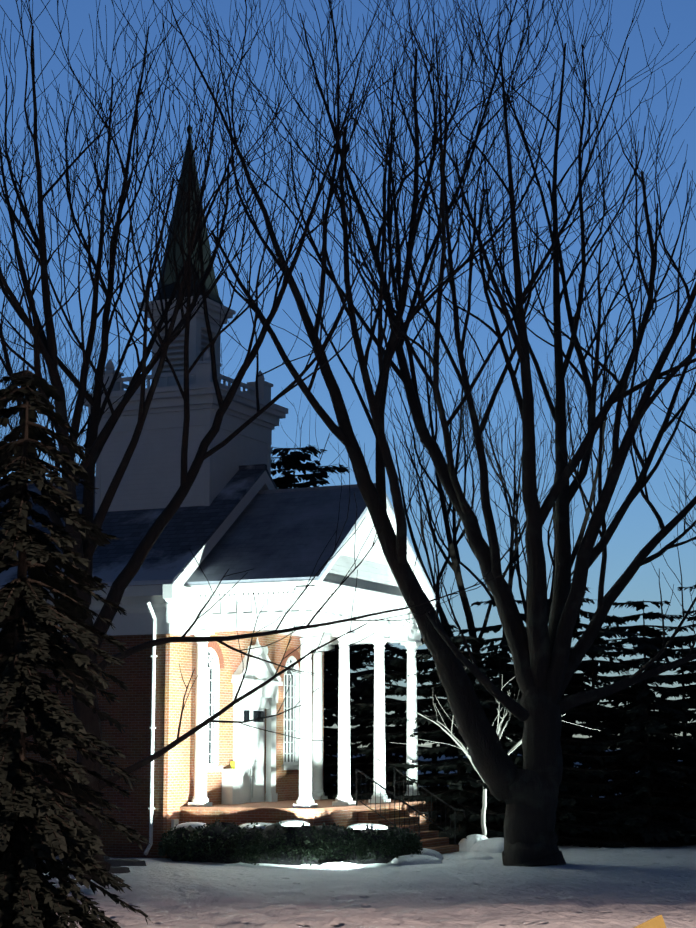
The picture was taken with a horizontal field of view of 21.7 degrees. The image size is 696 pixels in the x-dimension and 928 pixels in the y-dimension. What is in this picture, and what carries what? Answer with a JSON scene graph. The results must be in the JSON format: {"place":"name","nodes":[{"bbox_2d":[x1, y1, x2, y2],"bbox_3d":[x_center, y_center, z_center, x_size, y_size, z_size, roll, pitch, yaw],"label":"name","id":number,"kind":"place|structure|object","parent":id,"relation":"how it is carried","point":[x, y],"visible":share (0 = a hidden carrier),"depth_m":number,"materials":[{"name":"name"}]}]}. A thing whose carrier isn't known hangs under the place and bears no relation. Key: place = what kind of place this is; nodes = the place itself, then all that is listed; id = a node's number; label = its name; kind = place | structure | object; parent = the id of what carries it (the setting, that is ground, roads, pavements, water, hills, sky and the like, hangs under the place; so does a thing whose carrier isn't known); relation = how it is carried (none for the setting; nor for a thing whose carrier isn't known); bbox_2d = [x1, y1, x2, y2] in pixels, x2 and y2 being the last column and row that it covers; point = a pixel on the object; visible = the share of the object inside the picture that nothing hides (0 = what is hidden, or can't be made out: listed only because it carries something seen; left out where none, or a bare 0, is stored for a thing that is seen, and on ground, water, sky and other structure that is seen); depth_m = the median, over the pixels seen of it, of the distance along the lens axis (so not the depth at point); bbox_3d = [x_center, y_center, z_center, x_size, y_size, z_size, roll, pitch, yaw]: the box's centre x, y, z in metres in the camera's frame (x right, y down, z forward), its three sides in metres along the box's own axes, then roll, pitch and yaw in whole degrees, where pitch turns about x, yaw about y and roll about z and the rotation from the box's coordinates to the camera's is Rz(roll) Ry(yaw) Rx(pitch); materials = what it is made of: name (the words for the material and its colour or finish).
{"place":"outdoors","nodes":[
{"label":"outdoors","id":0,"kind":"place"},
{"bbox_2d":[221,769,241,803],"bbox_3d":[-3.069,8.554,48.085,0.340,0.920,0.580,-4,-10,24],"label":"panel","id":1,"kind":"object","parent":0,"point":[231,786],"visible":0.96,"depth_m":47.85,"materials":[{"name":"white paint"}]},
{"bbox_2d":[231,761,234,768],"bbox_3d":[-3.067,8.139,48.338,0.030,0.420,0.200,-4,-10,24],"label":"wall lamp","id":2,"kind":"object","parent":1,"relation":"attached to","point":[232,764],"visible":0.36,"depth_m":48.32,"materials":[{"name":"yellow glass"}]},
{"bbox_2d":[162,630,323,857],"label":"church wall","id":3,"kind":"structure","parent":0,"point":[178,791],"depth_m":47.06,"materials":[{"name":"brick"}]},
{"bbox_2d":[171,819,178,827],"bbox_3d":[-4.347,9.062,45.537,0.088,0.270,0.240,-4,-10,24],"label":"utility box","id":4,"kind":"object","parent":3,"relation":"attached to","point":[174,822],"visible":0.62,"depth_m":45.45,"materials":[{"name":"white paint"}]},
{"bbox_2d":[207,641,299,670],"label":"window brick arches","id":5,"kind":"structure","parent":3,"relation":"attached to","point":[214,645],"depth_m":48.42,"materials":[{"name":"orange brick"}]},
{"bbox_2d":[207,648,299,771],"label":"church window frames","id":6,"kind":"structure","parent":3,"relation":"in","point":[212,766],"depth_m":51.33,"materials":[{"name":"white wood"}]},
{"bbox_2d":[207,652,294,762],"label":"window panes","id":7,"kind":"structure","parent":6,"relation":"in","point":[288,672],"depth_m":51.92,"materials":[{"name":"grey glass"}]},
{"bbox_2d":[232,638,282,802],"bbox_3d":[-2.483,7.003,49.715,0.298,4.490,2.480,-4,-10,24],"label":"door surround","id":8,"kind":"object","parent":3,"relation":"attached to","point":[258,672],"visible":0.73,"depth_m":49.88,"materials":[{"name":"white paint"}]},
{"bbox_2d":[243,708,264,802],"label":"church doors","id":9,"kind":"structure","parent":8,"relation":"in","point":[254,766],"depth_m":49.78,"materials":[{"name":"white wood"}]},
{"bbox_2d":[244,710,263,721],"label":"door lights","id":10,"kind":"object","parent":9,"relation":"in","point":[258,714],"depth_m":49.99,"materials":[{"name":"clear glass"}]},
{"bbox_2d":[251,630,331,636],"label":"portico ceiling","id":11,"kind":"structure","parent":0,"point":[320,634],"depth_m":51.32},
{"bbox_2d":[188,628,421,807],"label":"portico columns","id":12,"kind":"structure","parent":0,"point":[310,756],"depth_m":47.37,"materials":[{"name":"white paint"}]},
{"bbox_2d":[185,580,433,644],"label":"portico entablature","id":13,"kind":"structure","parent":12,"relation":"on","point":[216,620],"depth_m":46.51,"materials":[{"name":"white paint"}]},
{"bbox_2d":[191,591,417,627],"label":"portico frieze blocks","id":14,"kind":"structure","parent":13,"relation":"attached to","point":[224,605],"depth_m":46.49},
{"bbox_2d":[184,483,437,601],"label":"portico roof","id":15,"kind":"structure","parent":13,"relation":"on","point":[278,535],"depth_m":47.73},
{"bbox_2d":[295,500,435,609],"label":"cornice trim","id":16,"kind":"structure","parent":15,"relation":"attached to","point":[309,590],"depth_m":49.53,"materials":[{"name":"white paint"}]},
{"bbox_2d":[323,513,402,596],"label":"pediment","id":17,"kind":"structure","parent":13,"relation":"on","point":[374,571],"depth_m":48.88,"materials":[{"name":"white paint"}]},
{"bbox_2d":[0,0,695,748],"label":"sky","id":18,"kind":"structure","parent":0,"point":[639,524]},
{"bbox_2d":[43,749,695,927],"bbox_3d":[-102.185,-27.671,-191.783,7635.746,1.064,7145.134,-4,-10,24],"label":"ground","id":19,"kind":"structure","parent":0,"point":[601,887],"depth_m":34.40,"materials":[{"name":"white snow"}]},
{"bbox_2d":[0,296,69,442],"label":"tree","id":20,"kind":"object","parent":19,"relation":"on","point":[6,386],"visible":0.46,"depth_m":71.14,"materials":[{"name":"brown plant"}]},
{"bbox_2d":[0,366,144,927],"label":"conifer boughs","id":21,"kind":"object","parent":19,"relation":"on","point":[23,564],"visible":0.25,"depth_m":19.43,"materials":[{"name":"green plant"}]},
{"bbox_2d":[0,372,149,927],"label":"conifer","id":22,"kind":"object","parent":19,"relation":"on","point":[53,846],"visible":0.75,"depth_m":19.13,"materials":[{"name":"green plant"}]},
{"bbox_2d":[2,584,165,857],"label":"church nave walls","id":23,"kind":"structure","parent":19,"relation":"on","point":[132,710],"depth_m":46.03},
{"bbox_2d":[0,585,168,636],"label":"church nave cornice","id":24,"kind":"structure","parent":23,"relation":"attached to","point":[137,619],"depth_m":46.30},
{"bbox_2d":[0,464,277,588],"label":"roof","id":25,"kind":"structure","parent":23,"relation":"on","point":[169,558],"depth_m":48.38,"materials":[{"name":"grey"}]},
{"bbox_2d":[100,425,267,511],"bbox_3d":[-4.665,0.978,51.672,3.600,4.300,3.600,-4,-10,24],"label":"tower base","id":26,"kind":"object","parent":25,"relation":"on","point":[151,478],"visible":0.21,"depth_m":50.21,"materials":[{"name":"white paint"}]},
{"bbox_2d":[144,601,156,854],"bbox_3d":[-4.992,6.614,45.630,0.120,6.328,0.438,-4,-10,24],"label":"downspout","id":27,"kind":"object","parent":23,"relation":"attached to","point":[153,727],"visible":0.96,"depth_m":45.73,"materials":[{"name":"white paint"}]},
{"bbox_2d":[84,349,287,512],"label":"tower cornice parapet","id":28,"kind":"structure","parent":23,"relation":"on","point":[166,409],"depth_m":50.48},
{"bbox_2d":[151,317,220,386],"bbox_3d":[-4.665,-2.964,52.288,1.440,2.420,1.440,-4,-10,24],"label":"louvered vent","id":29,"kind":"object","parent":28,"relation":"on","point":[197,326],"visible":0.21,"depth_m":51.70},
{"bbox_2d":[138,295,235,370],"bbox_3d":[-4.665,-3.167,52.320,2.080,2.810,2.080,-4,-10,24],"label":"steeple belfry","id":30,"kind":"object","parent":28,"relation":"on","point":[214,308],"depth_m":51.81,"materials":[{"name":"white wood"}]},
{"bbox_2d":[155,105,223,304],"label":"spire","id":31,"kind":"structure","parent":30,"relation":"on","point":[211,296],"depth_m":52.35,"materials":[{"name":"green metal"}]},
{"bbox_2d":[161,470,334,650],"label":"gable trim","id":32,"kind":"structure","parent":23,"relation":"attached to","point":[179,597],"depth_m":46.57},
{"bbox_2d":[109,866,129,873],"bbox_3d":[-5.478,9.114,40.563,1.294,0.240,0.648,-4,-10,24],"label":"flat stone","id":33,"kind":"object","parent":19,"relation":"on","point":[117,869],"visible":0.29,"depth_m":40.24,"materials":[{"name":"grey stone"}]},
{"bbox_2d":[106,859,145,865],"bbox_3d":[-5.212,9.458,42.803,1.159,0.239,0.682,-4,-10,24],"label":"flat stone","id":34,"kind":"object","parent":19,"relation":"on","point":[124,862],"visible":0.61,"depth_m":42.57,"materials":[{"name":"grey stone"}]},
{"bbox_2d":[0,253,356,488],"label":"tree","id":35,"kind":"object","parent":19,"relation":"on","point":[51,400],"visible":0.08,"depth_m":65.03,"materials":[{"name":"brown plant"}]},
{"bbox_2d":[158,825,201,861],"bbox_3d":[-3.908,9.347,44.721,1.848,1.061,1.559,-4,-10,24],"label":"boxwood","id":36,"kind":"object","parent":19,"relation":"on","point":[165,844],"depth_m":44.34,"materials":[{"name":"green plant"}]},
{"bbox_2d":[176,822,207,827],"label":"snow","id":37,"kind":"structure","parent":36,"relation":"on","point":[192,824],"depth_m":44.71,"materials":[{"name":"white snow"}]},
{"bbox_2d":[184,819,248,863],"bbox_3d":[-3.087,9.255,44.081,2.099,1.244,1.651,-4,-10,24],"label":"boxwood","id":38,"kind":"object","parent":19,"relation":"on","point":[191,846],"depth_m":43.65,"materials":[{"name":"green plant"}]},
{"bbox_2d":[226,822,272,863],"bbox_3d":[-1.999,9.201,43.799,1.958,1.117,1.607,-4,-10,24],"label":"boxwood","id":39,"kind":"object","parent":19,"relation":"on","point":[239,846],"depth_m":43.39,"materials":[{"name":"green plant"}]},
{"bbox_2d":[240,822,271,828],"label":"snow","id":40,"kind":"structure","parent":39,"relation":"on","point":[260,824],"depth_m":43.84,"materials":[{"name":"white snow"}]},
{"bbox_2d":[0,0,527,887],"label":"elm tree","id":41,"kind":"object","parent":19,"relation":"on","point":[88,718],"visible":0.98,"depth_m":35.43,"materials":[{"name":"brown plant"}]},
{"bbox_2d":[245,818,328,865],"bbox_3d":[-1.309,9.146,43.368,2.194,1.304,1.765,-4,-10,24],"label":"boxwood","id":42,"kind":"object","parent":19,"relation":"on","point":[260,847],"depth_m":42.81,"materials":[{"name":"green plant"}]},
{"bbox_2d":[279,820,309,825],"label":"snow","id":43,"kind":"structure","parent":42,"relation":"on","point":[292,822],"depth_m":43.22,"materials":[{"name":"white snow"}]},
{"bbox_2d":[180,803,432,829],"bbox_3d":[-0.916,9.757,48.556,3.748,1.190,7.800,-4,-10,24],"label":"porch base","id":44,"kind":"object","parent":19,"relation":"on","point":[345,818],"depth_m":45.41,"materials":[{"name":"brown brick"}]},
{"bbox_2d":[180,799,434,810],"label":"porch floor","id":45,"kind":"structure","parent":44,"relation":"on","point":[323,805],"depth_m":46.84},
{"bbox_2d":[271,444,402,795],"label":"spruce","id":46,"kind":"object","parent":19,"relation":"on","point":[295,457],"visible":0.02,"depth_m":66.21,"materials":[{"name":"green plant"}]},
{"bbox_2d":[272,445,385,795],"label":"spruce behind boughs","id":47,"kind":"object","parent":46,"relation":"attached to","point":[290,485],"visible":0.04,"depth_m":66.86,"materials":[{"name":"green plant"}]},
{"bbox_2d":[308,823,366,864],"bbox_3d":[-0.407,9.142,43.355,2.014,1.133,1.659,-4,-10,24],"label":"boxwood","id":48,"kind":"object","parent":19,"relation":"on","point":[360,852],"depth_m":42.77,"materials":[{"name":"green plant"}]},
{"bbox_2d":[318,862,363,867],"bbox_3d":[-0.154,9.339,42.162,1.134,0.160,0.643,-4,-10,24],"label":"snow pile","id":49,"kind":"object","parent":19,"relation":"on","point":[339,865],"visible":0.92,"depth_m":41.96,"materials":[{"name":"white snow"}]},
{"bbox_2d":[324,650,373,798],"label":"evergreen","id":50,"kind":"object","parent":19,"relation":"on","point":[331,735],"visible":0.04,"depth_m":59.17,"materials":[{"name":"green plant"}]},
{"bbox_2d":[324,649,365,795],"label":"evergreen boughs","id":51,"kind":"object","parent":50,"relation":"attached to","point":[332,757],"depth_m":58.94,"materials":[{"name":"green plant"}]},
{"bbox_2d":[351,822,402,863],"bbox_3d":[0.440,9.208,43.859,1.754,1.086,1.670,-4,-10,24],"label":"boxwood","id":52,"kind":"object","parent":19,"relation":"on","point":[393,845],"depth_m":43.35,"materials":[{"name":"green plant"}]},
{"bbox_2d":[348,823,387,829],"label":"snow","id":53,"kind":"structure","parent":52,"relation":"on","point":[360,826],"depth_m":43.76,"materials":[{"name":"white snow"}]},
{"bbox_2d":[324,636,455,818],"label":"evergreen","id":54,"kind":"object","parent":19,"relation":"on","point":[363,651],"visible":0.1,"depth_m":56.32,"materials":[{"name":"green plant"}]},
{"bbox_2d":[324,644,433,820],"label":"evergreen boughs","id":55,"kind":"object","parent":54,"relation":"attached to","point":[396,729],"visible":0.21,"depth_m":56.42,"materials":[{"name":"green plant"}]},
{"bbox_2d":[329,658,472,844],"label":"evergreen","id":56,"kind":"object","parent":19,"relation":"on","point":[400,708],"visible":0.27,"depth_m":52.38,"materials":[{"name":"green plant"}]},
{"bbox_2d":[350,658,458,840],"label":"evergreen boughs","id":57,"kind":"object","parent":56,"relation":"attached to","point":[404,762],"visible":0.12,"depth_m":52.65,"materials":[{"name":"green plant"}]},
{"bbox_2d":[386,824,422,855],"bbox_3d":[0.974,9.356,44.690,1.660,0.946,1.569,-4,-10,24],"label":"boxwood","id":58,"kind":"object","parent":19,"relation":"on","point":[414,844],"depth_m":44.42,"materials":[{"name":"green plant"}]},
{"bbox_2d":[358,810,458,853],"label":"portico steps","id":59,"kind":"structure","parent":19,"relation":"on","point":[432,839],"depth_m":47.55,"materials":[{"name":"brown brick"}]},
{"bbox_2d":[356,767,465,844],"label":"step railings","id":60,"kind":"object","parent":59,"relation":"on","point":[417,811],"visible":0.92,"depth_m":46.87,"materials":[{"name":"black metal"}]},
{"bbox_2d":[391,855,442,864],"bbox_3d":[1.612,9.538,43.729,1.276,0.220,1.060,-4,-10,24],"label":"snow pile","id":61,"kind":"object","parent":19,"relation":"on","point":[412,859],"visible":0.94,"depth_m":43.36,"materials":[{"name":"white snow"}]},
{"bbox_2d":[152,0,695,866],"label":"tree","id":62,"kind":"object","parent":19,"relation":"on","point":[546,662],"visible":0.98,"depth_m":43.93,"materials":[{"name":"brown plant"}]},
{"bbox_2d":[354,625,493,834],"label":"evergreen","id":63,"kind":"object","parent":19,"relation":"on","point":[404,656],"visible":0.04,"depth_m":57.32,"materials":[{"name":"green plant"}]},
{"bbox_2d":[363,624,476,830],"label":"evergreen boughs","id":64,"kind":"object","parent":63,"relation":"attached to","point":[434,744],"visible":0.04,"depth_m":57.47,"materials":[{"name":"green plant"}]},
{"bbox_2d":[410,848,443,859],"bbox_3d":[1.800,9.705,45.096,1.146,0.300,0.727,-4,-10,24],"label":"snow pile","id":65,"kind":"object","parent":19,"relation":"on","point":[429,852],"visible":0.35,"depth_m":44.81,"materials":[{"name":"white snow"}]},
{"bbox_2d":[371,636,523,840],"bbox_3d":[3.199,8.000,51.763,5.257,6.147,5.164,-4,-10,24],"label":"evergreen","id":66,"kind":"object","parent":19,"relation":"on","point":[458,785],"visible":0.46,"depth_m":50.79,"materials":[{"name":"green plant"}]},
{"bbox_2d":[389,635,519,840],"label":"evergreen boughs","id":67,"kind":"object","parent":66,"relation":"attached to","point":[460,772],"visible":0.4,"depth_m":51.25,"materials":[{"name":"green plant"}]},
{"bbox_2d":[458,834,487,851],"bbox_3d":[3.483,10.258,49.089,0.998,0.460,1.174,-4,-10,24],"label":"snow pile","id":68,"kind":"object","parent":19,"relation":"on","point":[468,843],"visible":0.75,"depth_m":48.79,"materials":[{"name":"white snow"}]},
{"bbox_2d":[462,854,492,859],"bbox_3d":[3.231,9.867,45.532,0.836,0.140,0.899,-4,-10,24],"label":"snow pile","id":69,"kind":"object","parent":19,"relation":"on","point":[479,856],"visible":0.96,"depth_m":45.22,"materials":[{"name":"white snow"}]},
{"bbox_2d":[470,837,503,852],"bbox_3d":[4.074,10.152,48.280,1.595,0.400,1.079,-4,-10,24],"label":"snow pile","id":70,"kind":"object","parent":19,"relation":"on","point":[492,845],"visible":0.65,"depth_m":48.02,"materials":[{"name":"white snow"}]},
{"bbox_2d":[390,659,596,836],"bbox_3d":[3.562,7.936,49.402,5.447,5.175,4.369,6,-11,-36],"label":"ornamental tree","id":71,"kind":"object","parent":19,"relation":"on","point":[484,805],"visible":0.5,"depth_m":49.26,"materials":[{"name":"brown plant"}]},
{"bbox_2d":[421,600,589,834],"bbox_3d":[5.012,8.098,57.520,6.470,7.586,6.336,-4,-10,24],"label":"evergreen","id":72,"kind":"object","parent":19,"relation":"on","point":[495,630],"visible":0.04,"depth_m":57.29,"materials":[{"name":"green plant"}]},
{"bbox_2d":[436,600,578,835],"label":"evergreen boughs","id":73,"kind":"object","parent":72,"relation":"attached to","point":[502,653],"visible":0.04,"depth_m":57.53,"materials":[{"name":"green plant"}]},
{"bbox_2d":[429,645,587,841],"bbox_3d":[4.511,8.315,52.968,5.033,6.069,5.110,-4,-10,24],"label":"evergreen","id":74,"kind":"object","parent":19,"relation":"on","point":[493,664],"visible":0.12,"depth_m":52.13,"materials":[{"name":"green plant"}]},
{"bbox_2d":[430,643,579,836],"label":"evergreen boughs","id":75,"kind":"object","parent":74,"relation":"attached to","point":[501,739],"visible":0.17,"depth_m":52.73,"materials":[{"name":"green plant"}]},
{"bbox_2d":[328,235,692,712],"bbox_3d":[4.486,2.588,64.889,12.967,20.620,12.371,7,-11,-37],"label":"tree","id":76,"kind":"object","parent":19,"relation":"on","point":[454,556],"visible":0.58,"depth_m":63.98,"materials":[{"name":"brown plant"}]},
{"bbox_2d":[472,672,636,847],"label":"evergreen","id":77,"kind":"object","parent":19,"relation":"on","point":[570,802],"visible":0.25,"depth_m":51.00,"materials":[{"name":"green plant"}]},
{"bbox_2d":[501,673,635,842],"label":"evergreen boughs","id":78,"kind":"object","parent":77,"relation":"attached to","point":[580,797],"visible":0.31,"depth_m":51.43,"materials":[{"name":"green plant"}]},
{"bbox_2d":[506,587,642,833],"bbox_3d":[7.180,7.974,58.452,6.273,8.265,6.207,-4,-10,24],"label":"evergreen","id":79,"kind":"object","parent":19,"relation":"on","point":[577,626],"depth_m":58.65,"materials":[{"name":"green plant"}]},
{"bbox_2d":[508,583,623,810],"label":"evergreen boughs","id":80,"kind":"object","parent":79,"relation":"attached to","point":[570,722],"visible":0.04,"depth_m":58.28,"materials":[{"name":"green plant"}]},
{"bbox_2d":[520,616,678,847],"bbox_3d":[7.229,7.881,53.528,5.353,6.832,5.456,-4,-10,24],"label":"evergreen","id":81,"kind":"object","parent":19,"relation":"on","point":[600,649],"visible":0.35,"depth_m":52.47,"materials":[{"name":"green plant"}]},
{"bbox_2d":[557,613,675,843],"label":"evergreen boughs","id":82,"kind":"object","parent":81,"relation":"attached to","point":[592,738],"visible":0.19,"depth_m":53.14,"materials":[{"name":"green plant"}]},
{"bbox_2d":[566,600,693,830],"bbox_3d":[9.510,8.120,58.021,6.069,7.402,6.126,-4,-10,24],"label":"evergreen","id":83,"kind":"object","parent":19,"relation":"on","point":[654,635],"visible":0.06,"depth_m":57.83,"materials":[{"name":"green plant"}]},
{"bbox_2d":[574,600,692,817],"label":"evergreen boughs","id":84,"kind":"object","parent":83,"relation":"attached to","point":[643,626],"visible":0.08,"depth_m":57.85,"materials":[{"name":"green plant"}]},
{"bbox_2d":[568,644,695,846],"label":"evergreen","id":85,"kind":"object","parent":19,"relation":"on","point":[655,836],"visible":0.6,"depth_m":51.82,"materials":[{"name":"green plant"}]},
{"bbox_2d":[577,642,695,846],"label":"evergreen boughs","id":86,"kind":"object","parent":85,"relation":"attached to","point":[648,805],"visible":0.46,"depth_m":52.23,"materials":[{"name":"green plant"}]},
{"bbox_2d":[599,636,695,843],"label":"evergreen","id":87,"kind":"object","parent":19,"relation":"on","point":[684,705],"visible":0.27,"depth_m":53.02,"materials":[{"name":"green plant"}]},
{"bbox_2d":[606,636,695,835],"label":"evergreen boughs","id":88,"kind":"object","parent":87,"relation":"attached to","point":[683,688],"visible":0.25,"depth_m":53.81,"materials":[{"name":"green plant"}]},
{"bbox_2d":[605,285,695,545],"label":"tree","id":89,"kind":"object","parent":19,"relation":"on","point":[685,455],"visible":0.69,"depth_m":59.21,"materials":[{"name":"brown plant"}]},
{"bbox_2d":[644,585,695,836],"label":"evergreen","id":90,"kind":"object","parent":19,"relation":"on","point":[691,612],"visible":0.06,"depth_m":58.99,"materials":[{"name":"green plant"}]},
{"bbox_2d":[659,624,695,844],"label":"evergreen","id":91,"kind":"object","parent":19,"relation":"on","point":[692,813],"visible":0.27,"depth_m":52.88,"materials":[{"name":"green plant"}]},
{"bbox_2d":[668,653,695,840],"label":"evergreen boughs","id":92,"kind":"object","parent":91,"relation":"attached to","point":[687,776],"visible":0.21,"depth_m":52.91,"materials":[{"name":"green plant"}]},
{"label":"sign stakes","id":93,"kind":"object","parent":19,"relation":"on","visible":0},
{"bbox_2d":[634,915,665,927],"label":"yellow sign board","id":94,"kind":"object","parent":93,"relation":"attached to","point":[657,921],"visible":1,"depth_m":12.64,"materials":[{"name":"yellow"}]},
{"bbox_2d":[652,586,695,818],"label":"evergreen boughs","id":95,"kind":"object","parent":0,"point":[690,736],"visible":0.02,"depth_m":58.37,"materials":[{"name":"green plant"}]}
]}

